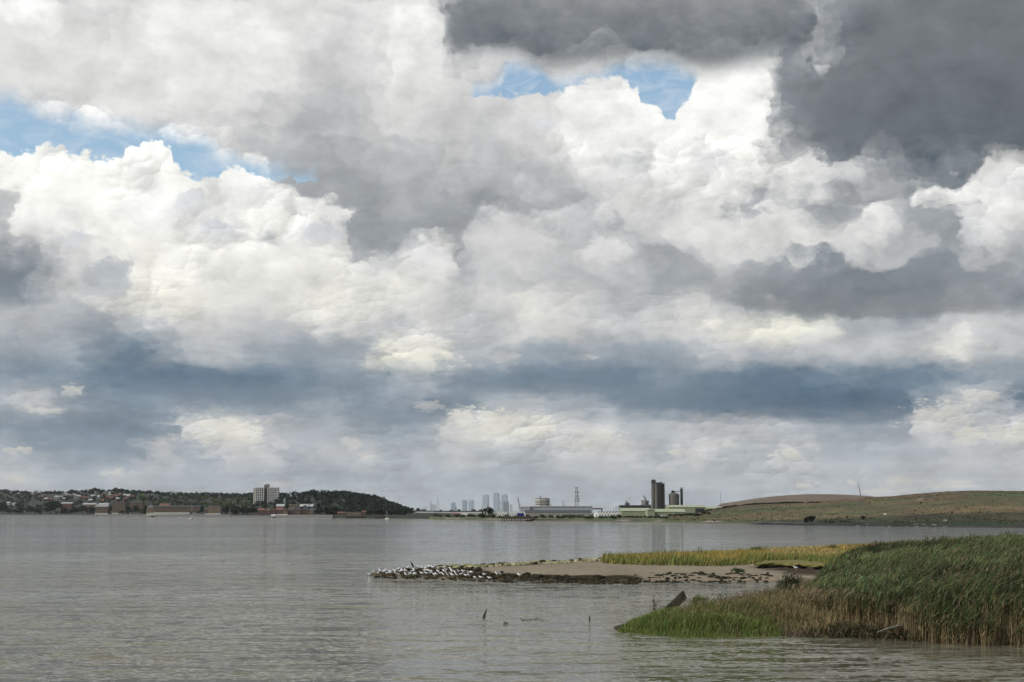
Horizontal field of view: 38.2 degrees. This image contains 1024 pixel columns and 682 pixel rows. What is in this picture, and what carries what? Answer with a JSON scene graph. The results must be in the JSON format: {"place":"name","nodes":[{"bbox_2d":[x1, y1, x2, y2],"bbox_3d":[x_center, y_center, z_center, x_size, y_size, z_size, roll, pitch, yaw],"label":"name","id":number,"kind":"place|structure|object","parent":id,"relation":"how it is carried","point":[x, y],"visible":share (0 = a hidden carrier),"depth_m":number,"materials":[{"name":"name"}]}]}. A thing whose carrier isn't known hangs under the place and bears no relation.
{"place":"outdoors","nodes":[
{"label":"outdoors","id":0,"kind":"place"},
{"bbox_2d":[0,492,452,518],"bbox_3d":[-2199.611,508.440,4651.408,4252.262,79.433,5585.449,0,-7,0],"label":"bank","id":1,"kind":"structure","parent":0,"point":[33,502],"depth_m":3030.41,"materials":[{"name":"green plant"}]},
{"bbox_2d":[0,501,7,509],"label":"tree","id":2,"kind":"object","parent":1,"relation":"on","point":[3,505],"visible":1,"depth_m":3399.73,"materials":[{"name":"green plant"}]},
{"bbox_2d":[16,506,24,511],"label":"tree","id":3,"kind":"object","parent":1,"relation":"on","point":[19,509],"visible":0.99,"depth_m":3288.38,"materials":[{"name":"green plant"}]},
{"bbox_2d":[25,505,33,511],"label":"tree","id":4,"kind":"object","parent":1,"relation":"on","point":[29,508],"visible":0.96,"depth_m":3245.51,"materials":[{"name":"green plant"}]},
{"bbox_2d":[0,514,96,516],"bbox_3d":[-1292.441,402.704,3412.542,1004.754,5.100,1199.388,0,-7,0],"label":"river wall","id":5,"kind":"structure","parent":1,"relation":"on","point":[54,515],"depth_m":2971.29,"materials":[{"name":"grey concrete"}]},
{"bbox_2d":[40,500,61,513],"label":"tree","id":6,"kind":"object","parent":1,"relation":"on","point":[52,505],"visible":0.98,"depth_m":3139.98,"materials":[{"name":"green plant"}]},
{"bbox_2d":[61,502,74,512],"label":"shed","id":7,"kind":"structure","parent":1,"relation":"on","point":[68,505],"depth_m":3156.20,"materials":[{"name":"red brick"}]},
{"bbox_2d":[69,507,78,512],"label":"tree","id":8,"kind":"object","parent":1,"relation":"on","point":[74,509],"visible":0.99,"depth_m":3012.75,"materials":[{"name":"green plant"}]},
{"bbox_2d":[77,505,87,513],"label":"tree","id":9,"kind":"object","parent":1,"relation":"on","point":[82,508],"visible":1,"depth_m":2966.50,"materials":[{"name":"green plant"}]},
{"bbox_2d":[82,503,96,509],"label":"hall","id":10,"kind":"structure","parent":1,"relation":"on","point":[87,505],"depth_m":3136.32,"materials":[{"name":"grey brick"}]},
{"bbox_2d":[95,504,110,514],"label":"brick house","id":11,"kind":"structure","parent":1,"relation":"on","point":[102,508],"depth_m":2826.87,"materials":[{"name":"brown brick"}]},
{"bbox_2d":[112,502,127,513],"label":"apartment block","id":12,"kind":"structure","parent":1,"relation":"on","point":[117,507],"depth_m":2829.29,"materials":[{"name":"brown brick"}]},
{"bbox_2d":[133,505,139,510],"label":"tree","id":13,"kind":"object","parent":1,"relation":"on","point":[135,507],"visible":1,"depth_m":2820.35,"materials":[{"name":"green plant"}]},
{"bbox_2d":[130,502,144,513],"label":"apartment block","id":14,"kind":"structure","parent":1,"relation":"on","point":[140,505],"depth_m":2829.45,"materials":[{"name":"brown brick"}]},
{"bbox_2d":[138,493,146,501],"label":"tree","id":15,"kind":"object","parent":1,"relation":"on","point":[142,497],"visible":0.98,"depth_m":3053.41,"materials":[{"name":"green plant"}]},
{"bbox_2d":[146,505,153,515],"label":"brick house","id":16,"kind":"structure","parent":1,"relation":"on","point":[150,510],"depth_m":2585.47,"materials":[{"name":"brown brick"}]},
{"bbox_2d":[153,501,164,505],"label":"tree","id":17,"kind":"object","parent":1,"relation":"on","point":[157,503],"visible":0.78,"depth_m":2908.40,"materials":[{"name":"green plant"}]},
{"bbox_2d":[97,514,230,517],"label":"river wall","id":18,"kind":"structure","parent":1,"relation":"on","point":[144,515],"depth_m":2569.45,"materials":[{"name":"grey concrete"}]},
{"bbox_2d":[153,505,202,515],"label":"terrace","id":19,"kind":"structure","parent":1,"relation":"on","point":[175,509],"depth_m":2585.61,"materials":[{"name":"brown brick"}]},
{"bbox_2d":[0,488,409,514],"bbox_3d":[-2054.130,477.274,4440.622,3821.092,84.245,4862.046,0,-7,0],"label":"woods","id":20,"kind":"object","parent":1,"relation":"on","point":[363,502],"visible":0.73,"depth_m":2725.15,"materials":[{"name":"green plant"}]},
{"bbox_2d":[208,505,221,514],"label":"apartment block","id":21,"kind":"structure","parent":1,"relation":"on","point":[214,509],"depth_m":2454.66,"materials":[{"name":"beige brick"}]},
{"bbox_2d":[222,506,228,513],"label":"tree","id":22,"kind":"object","parent":1,"relation":"on","point":[225,509],"visible":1,"depth_m":2453.67,"materials":[{"name":"green plant"}]},
{"bbox_2d":[229,505,239,512],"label":"tree","id":23,"kind":"object","parent":1,"relation":"on","point":[234,508],"visible":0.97,"depth_m":2418.37,"materials":[{"name":"green plant"}]},
{"bbox_2d":[239,506,246,514],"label":"tree","id":24,"kind":"object","parent":1,"relation":"on","point":[242,508],"visible":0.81,"depth_m":2388.82,"materials":[{"name":"green plant"}]},
{"bbox_2d":[231,515,269,517],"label":"river wall","id":25,"kind":"structure","parent":1,"relation":"on","point":[250,516],"depth_m":2281.50,"materials":[{"name":"grey concrete"}]},
{"bbox_2d":[245,507,255,512],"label":"tree","id":26,"kind":"object","parent":1,"relation":"on","point":[249,509],"visible":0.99,"depth_m":2364.02,"materials":[{"name":"green plant"}]},
{"bbox_2d":[258,508,265,514],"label":"brick house","id":27,"kind":"structure","parent":1,"relation":"on","point":[261,511],"depth_m":2309.32,"materials":[{"name":"red brick"}]},
{"bbox_2d":[253,484,278,503],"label":"tower block","id":28,"kind":"structure","parent":1,"relation":"on","point":[267,493],"depth_m":2667.93,"materials":[{"name":"concrete"}]},
{"bbox_2d":[265,509,270,514],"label":"brick house","id":29,"kind":"structure","parent":1,"relation":"on","point":[267,511],"depth_m":2307.16,"materials":[{"name":"red brick"}]},
{"bbox_2d":[271,508,275,515],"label":"brick house","id":30,"kind":"structure","parent":1,"relation":"on","point":[273,511],"depth_m":2214.11,"materials":[{"name":"red brick"}]},
{"bbox_2d":[276,508,283,514],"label":"brick house","id":31,"kind":"structure","parent":1,"relation":"on","point":[279,511],"depth_m":2215.27,"materials":[{"name":"red brick"}]},
{"bbox_2d":[276,504,284,508],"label":"brick house","id":32,"kind":"structure","parent":1,"relation":"on","point":[280,505],"depth_m":2326.47,"materials":[{"name":"grey glass"}]},
{"bbox_2d":[283,508,287,514],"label":"brick house","id":33,"kind":"structure","parent":1,"relation":"on","point":[285,511],"depth_m":2214.22,"materials":[{"name":"red brick"}]},
{"bbox_2d":[288,508,294,514],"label":"brick house","id":34,"kind":"structure","parent":1,"relation":"on","point":[291,511],"depth_m":2216.26,"materials":[{"name":"brown brick"}]},
{"bbox_2d":[289,504,298,507],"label":"brick house","id":35,"kind":"structure","parent":1,"relation":"on","point":[293,505],"depth_m":2324.51,"materials":[{"name":"brown brick"}]},
{"bbox_2d":[294,507,300,514],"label":"brick house","id":36,"kind":"structure","parent":1,"relation":"on","point":[297,511],"depth_m":2214.22,"materials":[{"name":"brown brick"}]},
{"bbox_2d":[270,515,332,517],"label":"river wall","id":37,"kind":"structure","parent":1,"relation":"on","point":[303,516],"depth_m":2144.20,"materials":[{"name":"grey concrete"}]},
{"bbox_2d":[301,507,309,514],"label":"brick house","id":38,"kind":"structure","parent":1,"relation":"on","point":[304,510],"depth_m":2215.27,"materials":[{"name":"brown brick"}]},
{"bbox_2d":[299,504,313,507],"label":"brick house","id":39,"kind":"structure","parent":1,"relation":"on","point":[310,505],"depth_m":2317.07,"materials":[{"name":"grey glass"}]},
{"bbox_2d":[316,507,322,514],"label":"tree","id":40,"kind":"object","parent":1,"relation":"on","point":[318,510],"visible":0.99,"depth_m":2165.71,"materials":[{"name":"green plant"}]},
{"bbox_2d":[322,506,339,512],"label":"tree","id":41,"kind":"object","parent":1,"relation":"on","point":[330,509],"visible":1,"depth_m":2150.48,"materials":[{"name":"green plant"}]},
{"bbox_2d":[346,512,361,514],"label":"brick house","id":42,"kind":"structure","parent":1,"relation":"on","point":[353,513],"depth_m":2073.12,"materials":[{"name":"brown brick"}]},
{"bbox_2d":[374,508,384,511],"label":"tree","id":43,"kind":"object","parent":1,"relation":"on","point":[380,510],"visible":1,"depth_m":2054.09,"materials":[{"name":"green plant"}]},
{"bbox_2d":[0,516,1023,681],"bbox_3d":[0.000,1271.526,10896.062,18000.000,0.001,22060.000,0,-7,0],"label":"river","id":44,"kind":"structure","parent":0,"point":[146,599],"depth_m":122.80,"materials":[{"name":"liquid"}]},
{"bbox_2d":[345,516,366,518],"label":"jetty","id":45,"kind":"object","parent":44,"relation":"in","point":[354,517],"visible":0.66,"depth_m":1979.20,"materials":[{"name":"brown wood"}]},
{"bbox_2d":[501,516,534,520],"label":"jetty","id":46,"kind":"object","parent":44,"relation":"in","point":[515,517],"visible":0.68,"depth_m":1379.87,"materials":[{"name":"metal"}]},
{"bbox_2d":[0,0,1023,512],"label":"sky","id":47,"kind":"structure","parent":0,"point":[409,253],"materials":[{"name":"white"}]},
{"bbox_2d":[372,561,1023,644],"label":"shore","id":48,"kind":"structure","parent":0,"point":[617,571],"depth_m":183.95,"materials":[{"name":"beige sand"}]},
{"bbox_2d":[374,567,638,583],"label":"weedy rubble","id":49,"kind":"object","parent":48,"relation":"on","point":[564,581],"visible":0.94,"depth_m":174.06,"materials":[{"name":"stone"}]},
{"bbox_2d":[448,559,600,568],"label":"mossy rubble","id":50,"kind":"object","parent":48,"relation":"on","point":[524,564],"visible":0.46,"depth_m":208.96,"materials":[{"name":"stone"}]},
{"bbox_2d":[592,575,604,578],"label":"stone","id":51,"kind":"object","parent":48,"relation":"on","point":[598,576],"visible":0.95,"depth_m":174.31,"materials":[{"name":"brown stone"}]},
{"bbox_2d":[664,590,686,609],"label":"timber baulk","id":52,"kind":"object","parent":48,"relation":"on","point":[679,598],"visible":0.62,"depth_m":110.50,"materials":[{"name":"brown wood"}]},
{"bbox_2d":[690,594,706,605],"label":"bush","id":53,"kind":"object","parent":48,"relation":"on","point":[699,596],"visible":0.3,"depth_m":108.38,"materials":[{"name":"green plant"}]},
{"bbox_2d":[625,572,772,582],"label":"scattered rubble","id":54,"kind":"object","parent":48,"relation":"on","point":[660,581],"visible":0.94,"depth_m":173.18,"materials":[{"name":"stone"}]},
{"bbox_2d":[613,601,789,641],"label":"cordgrass","id":55,"kind":"object","parent":48,"relation":"on","point":[650,623],"visible":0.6,"depth_m":97.94,"materials":[{"name":"green plant"}]},
{"bbox_2d":[731,567,745,573],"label":"tussock","id":56,"kind":"object","parent":48,"relation":"on","point":[737,570],"visible":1,"depth_m":180.34,"materials":[{"name":"green plant"}]},
{"bbox_2d":[599,539,957,566],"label":"spit grass","id":57,"kind":"structure","parent":48,"relation":"on","point":[736,557],"depth_m":211.72,"materials":[{"name":"plant"}]},
{"bbox_2d":[776,571,803,590],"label":"bush","id":58,"kind":"object","parent":48,"relation":"on","point":[792,580],"visible":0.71,"depth_m":125.96,"materials":[{"name":"green plant"}]},
{"bbox_2d":[658,578,924,642],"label":"dry grass","id":59,"kind":"structure","parent":48,"relation":"on","point":[778,604],"depth_m":101.04,"materials":[{"name":"plant"}]},
{"bbox_2d":[754,560,828,569],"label":"turf ledge","id":60,"kind":"object","parent":48,"relation":"on","point":[813,565],"visible":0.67,"depth_m":191.93,"materials":[{"name":"green plant"}]},
{"bbox_2d":[789,619,923,643],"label":"tide wrack","id":61,"kind":"object","parent":48,"relation":"on","point":[849,628],"visible":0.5,"depth_m":95.69,"materials":[{"name":"brown plant"}]},
{"bbox_2d":[877,623,905,631],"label":"driftwood log","id":62,"kind":"object","parent":48,"relation":"on","point":[893,627],"visible":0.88,"depth_m":93.76,"materials":[{"name":"wood"}]},
{"bbox_2d":[790,531,1023,646],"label":"reed bed","id":63,"kind":"object","parent":48,"relation":"on","point":[939,589],"visible":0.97,"depth_m":100.01,"materials":[{"name":"green plant"}]},
{"bbox_2d":[429,490,1023,527],"bbox_3d":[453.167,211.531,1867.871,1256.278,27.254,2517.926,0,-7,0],"label":"marsh bank","id":64,"kind":"structure","parent":0,"point":[880,507],"depth_m":1083.43,"materials":[{"name":"green plant"}]},
{"bbox_2d":[415,511,433,512],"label":"warehouse","id":65,"kind":"structure","parent":64,"relation":"on","point":[424,511],"depth_m":2145.79,"materials":[{"name":"white paint"}]},
{"bbox_2d":[483,507,494,513],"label":"tree","id":66,"kind":"object","parent":64,"relation":"on","point":[489,510],"visible":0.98,"depth_m":1605.22,"materials":[{"name":"green plant"}]},
{"bbox_2d":[497,510,506,515],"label":"gabled shed","id":67,"kind":"structure","parent":64,"relation":"on","point":[500,513],"depth_m":1768.02,"materials":[{"name":"white paint"}]},
{"bbox_2d":[509,510,516,515],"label":"gabled shed","id":68,"kind":"structure","parent":64,"relation":"on","point":[512,513],"depth_m":1768.02,"materials":[{"name":"white paint"}]},
{"bbox_2d":[574,487,579,505],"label":"radio mast","id":69,"kind":"object","parent":64,"relation":"on","point":[576,496],"visible":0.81,"depth_m":1938.29,"materials":[{"name":"metal"}]},
{"bbox_2d":[619,508,648,516],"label":"shed","id":70,"kind":"structure","parent":64,"relation":"on","point":[625,512],"depth_m":1579.54,"materials":[{"name":"metal"}]},
{"bbox_2d":[645,509,654,516],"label":"shed","id":71,"kind":"structure","parent":64,"relation":"on","point":[649,512],"depth_m":1510.00,"materials":[{"name":"green metal"}]},
{"bbox_2d":[654,509,685,516],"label":"shed","id":72,"kind":"structure","parent":64,"relation":"on","point":[660,512],"depth_m":1526.15,"materials":[{"name":"metal"}]},
{"bbox_2d":[706,506,722,509],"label":"shed","id":73,"kind":"structure","parent":64,"relation":"on","point":[710,507],"depth_m":1639.22,"materials":[{"name":"green metal"}]},
{"bbox_2d":[685,501,820,514],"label":"hedge","id":74,"kind":"object","parent":64,"relation":"on","point":[756,504],"visible":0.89,"depth_m":1312.11,"materials":[{"name":"green plant"}]},
{"bbox_2d":[718,494,873,505],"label":"mound","id":75,"kind":"object","parent":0,"point":[807,497],"visible":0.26,"depth_m":1724.68,"materials":[{"name":"green plant"}]},
{"label":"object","id":76,"kind":"structure","parent":0,"visible":0},
{"bbox_2d":[429,501,435,510],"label":"skyscraper","id":77,"kind":"structure","parent":76,"relation":"on","point":[432,507],"depth_m":20352.65,"materials":[{"name":"grey glass"}]},
{"bbox_2d":[436,495,438,510],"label":"skyscraper","id":78,"kind":"structure","parent":76,"relation":"on","point":[437,507],"depth_m":20858.75,"materials":[{"name":"grey glass"}]},
{"bbox_2d":[450,502,456,510],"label":"skyscraper","id":79,"kind":"structure","parent":76,"relation":"on","point":[452,506],"depth_m":15777.88,"materials":[{"name":"grey metal"}]},
{"bbox_2d":[434,511,481,515],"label":"warehouse","id":80,"kind":"structure","parent":76,"relation":"on","point":[476,512],"depth_m":2105.67,"materials":[{"name":"white paint"}]},
{"bbox_2d":[462,500,466,510],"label":"skyscraper","id":81,"kind":"structure","parent":76,"relation":"on","point":[464,505],"depth_m":15579.41,"materials":[{"name":"grey metal"}]},
{"bbox_2d":[468,500,473,510],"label":"skyscraper","id":82,"kind":"structure","parent":76,"relation":"on","point":[470,504],"depth_m":15480.92,"materials":[{"name":"grey glass"}]},
{"bbox_2d":[480,504,487,512],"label":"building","id":83,"kind":"structure","parent":76,"relation":"on","point":[483,506],"depth_m":15872.30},
{"bbox_2d":[482,495,488,506],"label":"skyscraper","id":84,"kind":"structure","parent":76,"relation":"on","point":[485,499],"depth_m":16181.02,"materials":[{"name":"grey glass"}]},
{"bbox_2d":[493,491,499,512],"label":"skyscraper","id":85,"kind":"structure","parent":76,"relation":"on","point":[496,501],"depth_m":16378.07,"materials":[{"name":"grey glass"}]},
{"bbox_2d":[500,494,508,512],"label":"skyscraper","id":86,"kind":"structure","parent":76,"relation":"on","point":[504,503],"depth_m":16474.94,"materials":[{"name":"grey glass"}]},
{"bbox_2d":[519,506,529,511],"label":"factory hall","id":87,"kind":"structure","parent":76,"relation":"on","point":[523,508],"depth_m":1818.38,"materials":[{"name":"grey metal"}]},
{"bbox_2d":[535,496,549,505],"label":"banded tower","id":88,"kind":"structure","parent":76,"relation":"on","point":[540,501],"depth_m":1880.72,"materials":[{"name":"beige metal"}]},
{"bbox_2d":[524,510,590,516],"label":"factory range","id":89,"kind":"structure","parent":76,"relation":"on","point":[554,513],"depth_m":1779.76,"materials":[{"name":"grey metal"}]},
{"bbox_2d":[530,506,592,515],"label":"factory hall","id":90,"kind":"structure","parent":76,"relation":"on","point":[560,507],"depth_m":1828.20,"materials":[{"name":"grey metal"}]},
{"bbox_2d":[597,511,618,516],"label":"gabled shed","id":91,"kind":"structure","parent":76,"relation":"on","point":[605,513],"depth_m":1648.82,"materials":[{"name":"white paint"}]},
{"bbox_2d":[619,505,641,508],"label":"works building","id":92,"kind":"structure","parent":76,"relation":"on","point":[630,506],"depth_m":1729.09,"materials":[{"name":"metal"}]},
{"bbox_2d":[651,480,664,508],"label":"tall silos","id":93,"kind":"object","parent":76,"relation":"on","point":[657,495],"visible":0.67,"depth_m":1639.82,"materials":[{"name":"concrete"}]},
{"bbox_2d":[669,487,682,504],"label":"domed silo","id":94,"kind":"object","parent":76,"relation":"on","point":[673,498],"visible":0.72,"depth_m":1642.21,"materials":[{"name":"concrete"}]},
{"bbox_2d":[665,505,705,512],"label":"shed","id":95,"kind":"structure","parent":76,"relation":"on","point":[692,508],"depth_m":1589.97,"materials":[{"name":"green metal"}]},
{"bbox_2d":[695,508,703,512],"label":"doorway","id":96,"kind":"structure","parent":95,"relation":"in","point":[697,510],"depth_m":1589.69,"materials":[{"name":"grey glass"}]}
]}

